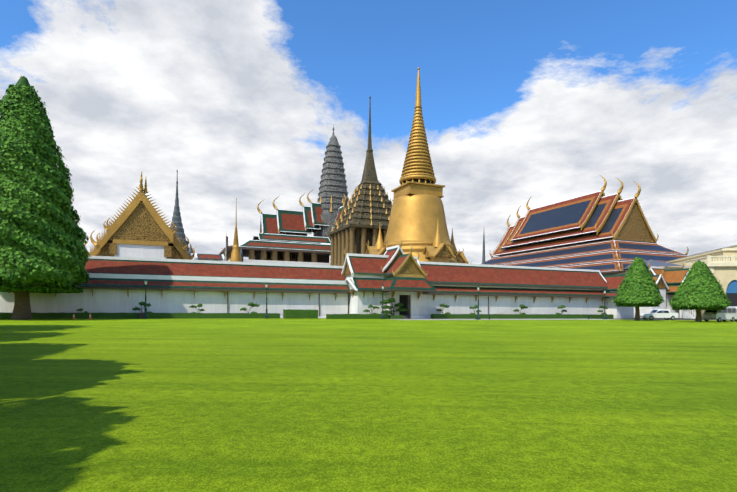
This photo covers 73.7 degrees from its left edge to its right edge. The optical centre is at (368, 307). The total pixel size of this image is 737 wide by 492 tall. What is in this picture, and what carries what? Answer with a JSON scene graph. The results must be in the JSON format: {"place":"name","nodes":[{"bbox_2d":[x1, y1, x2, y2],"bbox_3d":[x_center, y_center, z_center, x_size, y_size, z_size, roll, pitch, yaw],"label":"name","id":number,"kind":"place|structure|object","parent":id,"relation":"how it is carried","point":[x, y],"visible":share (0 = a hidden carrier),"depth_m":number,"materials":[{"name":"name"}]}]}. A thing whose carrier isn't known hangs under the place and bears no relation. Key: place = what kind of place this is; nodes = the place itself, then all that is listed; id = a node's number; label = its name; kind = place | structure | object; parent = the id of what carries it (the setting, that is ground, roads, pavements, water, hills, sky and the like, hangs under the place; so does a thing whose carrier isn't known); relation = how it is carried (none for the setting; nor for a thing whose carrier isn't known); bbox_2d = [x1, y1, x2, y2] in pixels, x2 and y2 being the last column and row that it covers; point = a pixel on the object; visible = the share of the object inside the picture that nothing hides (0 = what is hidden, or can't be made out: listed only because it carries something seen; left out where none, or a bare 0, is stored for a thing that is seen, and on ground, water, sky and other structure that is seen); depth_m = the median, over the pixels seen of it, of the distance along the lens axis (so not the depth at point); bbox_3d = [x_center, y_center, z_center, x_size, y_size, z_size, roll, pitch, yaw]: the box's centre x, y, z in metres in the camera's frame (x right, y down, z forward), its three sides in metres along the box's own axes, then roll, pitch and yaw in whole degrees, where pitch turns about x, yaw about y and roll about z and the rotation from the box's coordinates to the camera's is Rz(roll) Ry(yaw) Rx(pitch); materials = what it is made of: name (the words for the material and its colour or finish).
{"place":"outdoors","nodes":[
{"label":"outdoors","id":0,"kind":"place"},
{"bbox_2d":[0,318,736,491],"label":"lawn","id":1,"kind":"structure","parent":0,"point":[243,405],"depth_m":8.25,"materials":[{"name":"green plant"}]},
{"bbox_2d":[0,76,90,319],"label":"tree","id":2,"kind":"object","parent":1,"relation":"on","point":[43,237],"visible":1,"depth_m":53.40,"materials":[{"name":"green plant"}]},
{"bbox_2d":[72,279,607,319],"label":"topiary tree","id":3,"kind":"object","parent":1,"relation":"on","point":[266,316],"visible":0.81,"depth_m":73.12,"materials":[{"name":"green plant"}]},
{"bbox_2d":[611,256,664,320],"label":"cone tree","id":4,"kind":"object","parent":1,"relation":"on","point":[637,288],"visible":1,"depth_m":72.94,"materials":[{"name":"green plant"}]},
{"bbox_2d":[669,260,731,321],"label":"cone tree","id":5,"kind":"object","parent":1,"relation":"on","point":[699,289],"visible":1,"depth_m":68.58,"materials":[{"name":"green plant"}]},
{"bbox_2d":[702,306,736,321],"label":"pickup truck","id":6,"kind":"object","parent":1,"relation":"on","point":[730,312],"visible":0.94,"depth_m":71.52,"materials":[{"name":"white metal"}]},
{"bbox_2d":[0,0,736,263],"label":"sky","id":7,"kind":"structure","parent":0,"point":[540,100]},
{"bbox_2d":[219,318,626,319],"bbox_3d":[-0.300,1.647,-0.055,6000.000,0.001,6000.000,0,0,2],"label":"pavement","id":8,"kind":"structure","parent":0,"point":[467,319],"depth_m":74.96,"materials":[{"name":"grey concrete"}]},
{"bbox_2d":[84,172,194,259],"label":"hall","id":9,"kind":"structure","parent":8,"relation":"on","point":[138,228],"depth_m":88.08,"materials":[{"name":"gold metal"}]},
{"bbox_2d":[0,255,350,317],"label":"gallery","id":10,"kind":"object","parent":8,"relation":"on","point":[115,285],"visible":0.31,"depth_m":69.50,"materials":[{"name":"white paint"}]},
{"bbox_2d":[219,124,349,264],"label":"temple building","id":11,"kind":"structure","parent":8,"relation":"on","point":[282,237],"depth_m":133.47,"materials":[{"name":"red tile"}]},
{"bbox_2d":[0,309,612,318],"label":"hedges","id":12,"kind":"object","parent":8,"relation":"on","point":[298,314],"visible":0.9,"depth_m":70.28,"materials":[{"name":"green plant"}]},
{"bbox_2d":[168,170,485,263],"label":"spires","id":13,"kind":"object","parent":8,"relation":"on","point":[236,254],"visible":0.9,"depth_m":102.65,"materials":[{"name":"gold metal"}]},
{"bbox_2d":[328,96,391,265],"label":"mondop","id":14,"kind":"structure","parent":8,"relation":"on","point":[364,217],"depth_m":119.41,"materials":[{"name":"gold metal"}]},
{"bbox_2d":[341,237,436,318],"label":"gate","id":15,"kind":"structure","parent":8,"relation":"on","point":[398,273],"depth_m":75.62,"materials":[{"name":"white paint"}]},
{"bbox_2d":[365,67,468,263],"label":"chedi","id":16,"kind":"structure","parent":8,"relation":"on","point":[417,220],"depth_m":100.22,"materials":[{"name":"gold metal"}]},
{"bbox_2d":[419,261,633,318],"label":"gallery","id":17,"kind":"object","parent":8,"relation":"on","point":[504,289],"visible":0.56,"depth_m":86.95,"materials":[{"name":"white paint"}]},
{"bbox_2d":[470,176,688,275],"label":"temple hall","id":18,"kind":"structure","parent":8,"relation":"on","point":[611,234],"depth_m":143.31,"materials":[{"name":"blue tile"}]},
{"bbox_2d":[582,318,729,319],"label":"road","id":19,"kind":"structure","parent":0,"point":[648,319],"depth_m":86.86,"materials":[{"name":"grey asphalt"}]},
{"bbox_2d":[640,309,678,319],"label":"sedan car","id":20,"kind":"object","parent":19,"relation":"on","point":[666,314],"visible":0.96,"depth_m":79.56,"materials":[{"name":"white metal"}]},
{"bbox_2d":[634,259,695,318],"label":"gatehouse","id":21,"kind":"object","parent":19,"relation":"on","point":[669,280],"depth_m":100.63,"materials":[{"name":"white paint"}]},
{"bbox_2d":[610,245,736,314],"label":"building","id":22,"kind":"structure","parent":19,"relation":"on","point":[721,264],"depth_m":94.58,"materials":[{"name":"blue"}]}
]}

